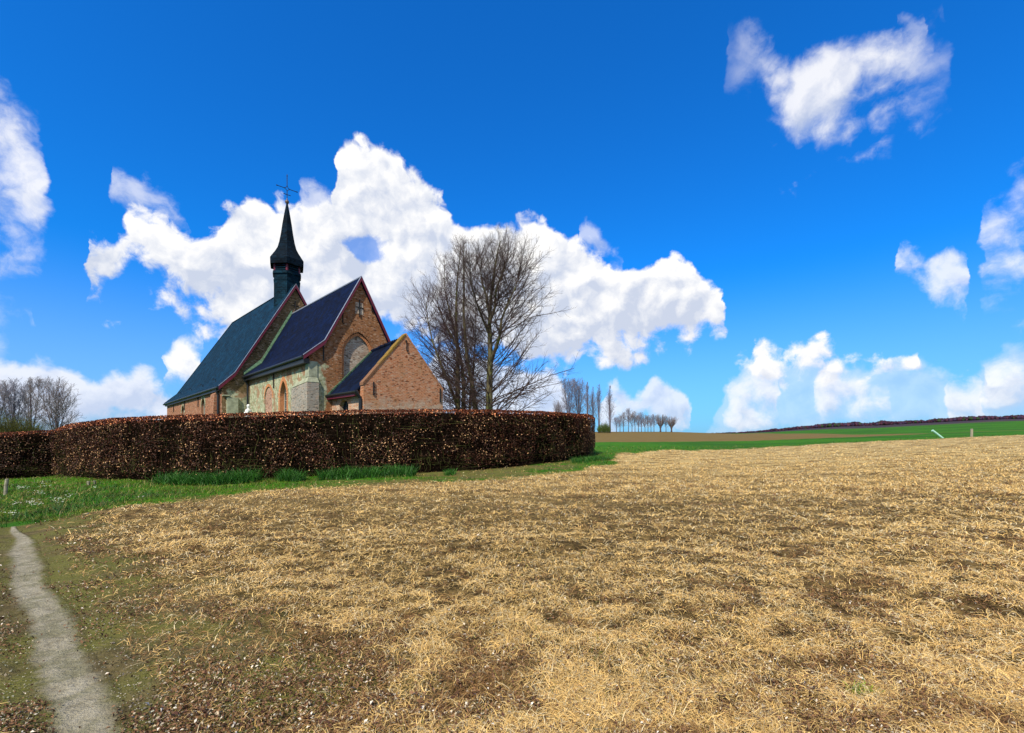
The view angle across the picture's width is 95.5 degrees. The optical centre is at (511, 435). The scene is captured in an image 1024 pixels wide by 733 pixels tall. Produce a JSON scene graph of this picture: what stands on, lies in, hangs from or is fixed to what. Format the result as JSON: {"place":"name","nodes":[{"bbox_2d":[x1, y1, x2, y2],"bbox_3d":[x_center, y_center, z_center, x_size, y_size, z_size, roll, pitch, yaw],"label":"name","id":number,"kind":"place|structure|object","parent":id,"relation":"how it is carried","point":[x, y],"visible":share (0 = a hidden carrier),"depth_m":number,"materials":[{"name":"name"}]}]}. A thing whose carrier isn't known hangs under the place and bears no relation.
{"place":"outdoors","nodes":[
{"label":"outdoors","id":0,"kind":"place"},
{"bbox_2d":[0,435,1021,732],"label":"grass","id":1,"kind":"structure","parent":0,"point":[30,513],"depth_m":12.72,"materials":[{"name":"plant"}]},
{"bbox_2d":[0,419,1023,732],"bbox_3d":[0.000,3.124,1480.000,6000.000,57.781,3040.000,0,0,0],"label":"ground","id":2,"kind":"structure","parent":0,"point":[852,437],"depth_m":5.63,"materials":[{"name":"beige plant"}]},
{"bbox_2d":[3,479,8,494],"bbox_3d":[-15.456,1.631,14.201,0.147,0.654,0.092,0,0,0],"label":"wooden post","id":3,"kind":"object","parent":2,"relation":"on","point":[6,483],"visible":0.85,"depth_m":14.17,"materials":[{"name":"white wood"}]},
{"bbox_2d":[0,380,15,420],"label":"bare tree","id":4,"kind":"object","parent":2,"relation":"on","point":[10,398],"visible":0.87,"depth_m":61.06,"materials":[{"name":"grey plant"}]},
{"bbox_2d":[0,377,33,424],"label":"bare tree","id":5,"kind":"object","parent":2,"relation":"on","point":[16,403],"visible":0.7,"depth_m":63.91,"materials":[{"name":"grey plant"}]},
{"bbox_2d":[0,408,41,434],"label":"shrub","id":6,"kind":"object","parent":2,"relation":"on","point":[4,427],"visible":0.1,"depth_m":49.72,"materials":[{"name":"green plant"}]},
{"bbox_2d":[2,413,56,432],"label":"shrub","id":7,"kind":"object","parent":2,"relation":"on","point":[36,427],"visible":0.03,"depth_m":51.69,"materials":[{"name":"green plant"}]},
{"bbox_2d":[0,429,64,479],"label":"hedge","id":8,"kind":"object","parent":2,"relation":"on","point":[28,454],"visible":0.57,"depth_m":21.87,"materials":[{"name":"brown plant"}]},
{"bbox_2d":[18,376,51,429],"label":"bare tree","id":9,"kind":"object","parent":2,"relation":"on","point":[30,402],"visible":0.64,"depth_m":69.88,"materials":[{"name":"grey plant"}]},
{"bbox_2d":[29,376,84,429],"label":"bare tree","id":10,"kind":"object","parent":2,"relation":"on","point":[57,406],"visible":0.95,"depth_m":61.65,"materials":[{"name":"grey plant"}]},
{"bbox_2d":[2,526,132,732],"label":"path","id":11,"kind":"structure","parent":2,"relation":"on","point":[67,670],"depth_m":3.34,"materials":[{"name":"grey gravel"}]},
{"bbox_2d":[4,481,138,515],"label":"white flowers","id":12,"kind":"object","parent":2,"relation":"on","point":[39,499],"visible":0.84,"depth_m":11.60,"materials":[{"name":"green plant"}]},
{"bbox_2d":[144,469,183,483],"bbox_3d":[-11.712,1.387,15.888,1.102,0.509,1.175,0,0,14],"label":"grass tuft","id":13,"kind":"object","parent":2,"relation":"on","point":[157,479],"visible":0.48,"depth_m":15.63,"materials":[{"name":"green plant"}]},
{"bbox_2d":[158,469,196,485],"bbox_3d":[-11.134,1.373,15.631,1.225,0.559,1.242,0,0,0],"label":"grass tuft","id":14,"kind":"object","parent":2,"relation":"on","point":[173,480],"visible":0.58,"depth_m":15.42,"materials":[{"name":"green plant"}]},
{"bbox_2d":[176,471,205,485],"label":"grass tuft","id":15,"kind":"object","parent":2,"relation":"on","point":[190,482],"visible":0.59,"depth_m":15.15,"materials":[{"name":"green plant"}]},
{"bbox_2d":[187,468,225,485],"bbox_3d":[-10.032,1.319,15.432,1.454,0.631,1.353,0,0,0],"label":"grass tuft","id":16,"kind":"object","parent":2,"relation":"on","point":[206,482],"visible":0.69,"depth_m":15.13,"materials":[{"name":"green plant"}]},
{"bbox_2d":[202,470,240,484],"bbox_3d":[-9.513,1.350,15.450,1.279,0.568,1.223,0,0,0],"label":"grass tuft","id":17,"kind":"object","parent":2,"relation":"on","point":[221,481],"visible":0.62,"depth_m":15.19,"materials":[{"name":"green plant"}]},
{"bbox_2d":[218,467,259,484],"bbox_3d":[-9.121,1.303,15.514,1.380,0.633,1.450,0,0,0],"label":"grass tuft","id":18,"kind":"object","parent":2,"relation":"on","point":[235,480],"visible":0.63,"depth_m":15.24,"materials":[{"name":"green plant"}]},
{"bbox_2d":[244,404,251,416],"bbox_3d":[-18.509,-0.391,32.643,0.534,3.690,0.520,0,0,-44],"label":"statue","id":19,"kind":"object","parent":2,"relation":"on","point":[248,409],"visible":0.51,"depth_m":32.55,"materials":[{"name":"white stone"}]},
{"bbox_2d":[237,467,267,483],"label":"grass tuft","id":20,"kind":"object","parent":2,"relation":"on","point":[254,477],"visible":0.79,"depth_m":15.34,"materials":[{"name":"green plant"}]},
{"bbox_2d":[268,467,297,481],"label":"grass tuft","id":21,"kind":"object","parent":2,"relation":"on","point":[282,475],"visible":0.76,"depth_m":15.42,"materials":[{"name":"green plant"}]},
{"bbox_2d":[284,468,309,481],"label":"grass tuft","id":22,"kind":"object","parent":2,"relation":"on","point":[298,477],"visible":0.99,"depth_m":15.52,"materials":[{"name":"green plant"}]},
{"bbox_2d":[163,175,442,418],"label":"chapel","id":23,"kind":"structure","parent":2,"relation":"on","point":[286,347],"depth_m":28.95,"materials":[{"name":"brick"}]},
{"bbox_2d":[284,387,286,411],"bbox_3d":[-14.083,-1.750,29.273,0.070,3.400,1.240,0,0,-44],"label":"window","id":24,"kind":"structure","parent":23,"relation":"in","point":[285,394],"depth_m":29.65,"materials":[{"name":"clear glass"}]},
{"bbox_2d":[343,401,347,413],"bbox_3d":[-9.129,-1.240,25.920,0.063,1.580,1.106,0,0,-44],"label":"window","id":25,"kind":"structure","parent":23,"relation":"in","point":[345,407],"depth_m":26.13,"materials":[{"name":"black glass"}]},
{"bbox_2d":[50,409,595,480],"bbox_3d":[-4.771,0.068,24.912,29.820,3.733,15.622,0,0,-40],"label":"hedge","id":26,"kind":"object","parent":2,"relation":"on","point":[136,448],"visible":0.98,"depth_m":17.21,"materials":[{"name":"brown plant"}]},
{"bbox_2d":[312,466,341,480],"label":"grass tuft","id":27,"kind":"object","parent":2,"relation":"on","point":[326,475],"visible":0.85,"depth_m":15.64,"materials":[{"name":"green plant"}]},
{"bbox_2d":[326,462,361,479],"bbox_3d":[-5.716,1.194,15.883,1.187,0.590,1.317,0,0,0],"label":"grass tuft","id":28,"kind":"object","parent":2,"relation":"on","point":[341,475],"visible":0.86,"depth_m":15.75,"materials":[{"name":"green plant"}]},
{"bbox_2d":[348,465,370,478],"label":"grass tuft","id":29,"kind":"object","parent":2,"relation":"on","point":[359,474],"visible":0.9,"depth_m":15.87,"materials":[{"name":"green plant"}]},
{"bbox_2d":[0,520,737,732],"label":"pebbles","id":30,"kind":"object","parent":2,"relation":"on","point":[202,669],"visible":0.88,"depth_m":3.04,"materials":[{"name":"grey stone"}]},
{"bbox_2d":[364,465,386,477],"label":"grass tuft","id":31,"kind":"object","parent":2,"relation":"on","point":[375,472],"visible":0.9,"depth_m":15.96,"materials":[{"name":"green plant"}]},
{"bbox_2d":[379,463,403,476],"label":"grass tuft","id":32,"kind":"object","parent":2,"relation":"on","point":[391,471],"visible":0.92,"depth_m":16.07,"materials":[{"name":"green plant"}]},
{"bbox_2d":[397,464,419,476],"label":"grass tuft","id":33,"kind":"object","parent":2,"relation":"on","point":[411,472],"visible":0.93,"depth_m":16.18,"materials":[{"name":"green plant"}]},
{"bbox_2d":[442,468,456,475],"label":"grass tuft","id":34,"kind":"object","parent":2,"relation":"on","point":[448,472],"visible":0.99,"depth_m":16.70,"materials":[{"name":"green plant"}]},
{"bbox_2d":[400,234,515,412],"bbox_3d":[-3.992,-6.650,33.447,9.146,15.774,8.376,0,0,0],"label":"bare tree","id":35,"kind":"object","parent":2,"relation":"on","point":[444,330],"visible":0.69,"depth_m":32.91,"materials":[{"name":"brown plant"}]},
{"bbox_2d":[431,224,578,413],"bbox_3d":[-0.782,-6.503,30.775,10.704,15.414,10.720,0,0,0],"label":"bare tree","id":36,"kind":"object","parent":2,"relation":"on","point":[488,281],"visible":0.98,"depth_m":30.07,"materials":[{"name":"brown plant"}]},
{"bbox_2d":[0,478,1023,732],"bbox_3d":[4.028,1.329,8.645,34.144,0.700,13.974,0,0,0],"label":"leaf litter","id":37,"kind":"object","parent":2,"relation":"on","point":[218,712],"visible":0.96,"depth_m":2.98,"materials":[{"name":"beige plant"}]},
{"bbox_2d":[552,400,562,411],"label":"bare tree","id":38,"kind":"object","parent":2,"relation":"on","point":[558,408],"visible":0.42,"depth_m":209.02,"materials":[{"name":"grey plant"}]},
{"bbox_2d":[559,377,579,412],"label":"bare tree","id":39,"kind":"object","parent":2,"relation":"on","point":[568,407],"visible":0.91,"depth_m":199.36,"materials":[{"name":"plant"}]},
{"bbox_2d":[570,455,588,463],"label":"grass tuft","id":40,"kind":"object","parent":2,"relation":"on","point":[577,460],"visible":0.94,"depth_m":20.08,"materials":[{"name":"green plant"}]},
{"bbox_2d":[571,377,588,413],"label":"bare tree","id":41,"kind":"object","parent":2,"relation":"on","point":[578,391],"visible":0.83,"depth_m":204.49,"materials":[{"name":"grey plant"}]},
{"bbox_2d":[581,381,595,414],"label":"poplar tree","id":42,"kind":"object","parent":2,"relation":"on","point":[587,398],"visible":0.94,"depth_m":199.87,"materials":[{"name":"grey plant"}]},
{"bbox_2d":[589,387,599,424],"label":"poplar tree","id":43,"kind":"object","parent":2,"relation":"on","point":[592,405],"visible":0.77,"depth_m":204.88,"materials":[{"name":"grey plant"}]},
{"bbox_2d":[587,455,606,460],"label":"grass tuft","id":44,"kind":"object","parent":2,"relation":"on","point":[598,458],"visible":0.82,"depth_m":21.96,"materials":[{"name":"green plant"}]},
{"bbox_2d":[594,384,603,432],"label":"poplar tree","id":45,"kind":"object","parent":2,"relation":"on","point":[600,405],"visible":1,"depth_m":199.82,"materials":[{"name":"grey plant"}]},
{"bbox_2d":[596,421,611,432],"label":"shrub","id":46,"kind":"object","parent":2,"relation":"on","point":[605,428],"visible":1,"depth_m":194.90,"materials":[{"name":"green plant"}]},
{"bbox_2d":[603,386,614,432],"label":"poplar tree","id":47,"kind":"object","parent":2,"relation":"on","point":[609,408],"visible":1,"depth_m":199.82,"materials":[{"name":"plant"}]},
{"bbox_2d":[611,417,619,431],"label":"bare tree","id":48,"kind":"object","parent":2,"relation":"on","point":[616,422],"visible":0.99,"depth_m":231.86,"materials":[{"name":"plant"}]},
{"bbox_2d":[618,412,627,431],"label":"bare tree","id":49,"kind":"object","parent":2,"relation":"on","point":[621,418],"visible":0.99,"depth_m":235.85,"materials":[{"name":"plant"}]},
{"bbox_2d":[625,408,631,431],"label":"bare tree","id":50,"kind":"object","parent":2,"relation":"on","point":[627,411],"visible":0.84,"depth_m":239.80,"materials":[{"name":"brown plant"}]},
{"bbox_2d":[629,411,639,426],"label":"bare tree","id":51,"kind":"object","parent":2,"relation":"on","point":[635,418],"visible":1,"depth_m":231.58,"materials":[{"name":"plant"}]},
{"bbox_2d":[636,412,646,431],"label":"bare tree","id":52,"kind":"object","parent":2,"relation":"on","point":[640,416],"visible":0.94,"depth_m":235.84,"materials":[{"name":"plant"}]},
{"bbox_2d":[650,414,657,426],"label":"bare tree","id":53,"kind":"object","parent":2,"relation":"on","point":[653,417],"visible":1,"depth_m":231.84,"materials":[{"name":"brown plant"}]},
{"bbox_2d":[656,413,666,431],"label":"pollard willow","id":54,"kind":"object","parent":2,"relation":"on","point":[661,422],"visible":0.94,"depth_m":234.34,"materials":[{"name":"plant"}]},
{"bbox_2d":[666,416,676,431],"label":"pollard willow","id":55,"kind":"object","parent":2,"relation":"on","point":[672,423],"visible":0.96,"depth_m":237.40,"materials":[{"name":"brown plant"}]},
{"bbox_2d":[841,675,883,696],"bbox_3d":[2.044,1.483,2.714,0.251,0.082,0.224,0,0,0],"label":"weed","id":56,"kind":"object","parent":2,"relation":"on","point":[859,688],"visible":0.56,"depth_m":2.73,"materials":[{"name":"green plant"}]},
{"bbox_2d":[722,415,1023,433],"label":"treeline","id":57,"kind":"object","parent":2,"relation":"on","point":[884,422],"visible":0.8,"depth_m":380.58,"materials":[{"name":"green plant"}]},
{"bbox_2d":[0,0,1023,432],"label":"sky","id":58,"kind":"structure","parent":0,"point":[753,215],"materials":[{"name":"blue"}]}
]}

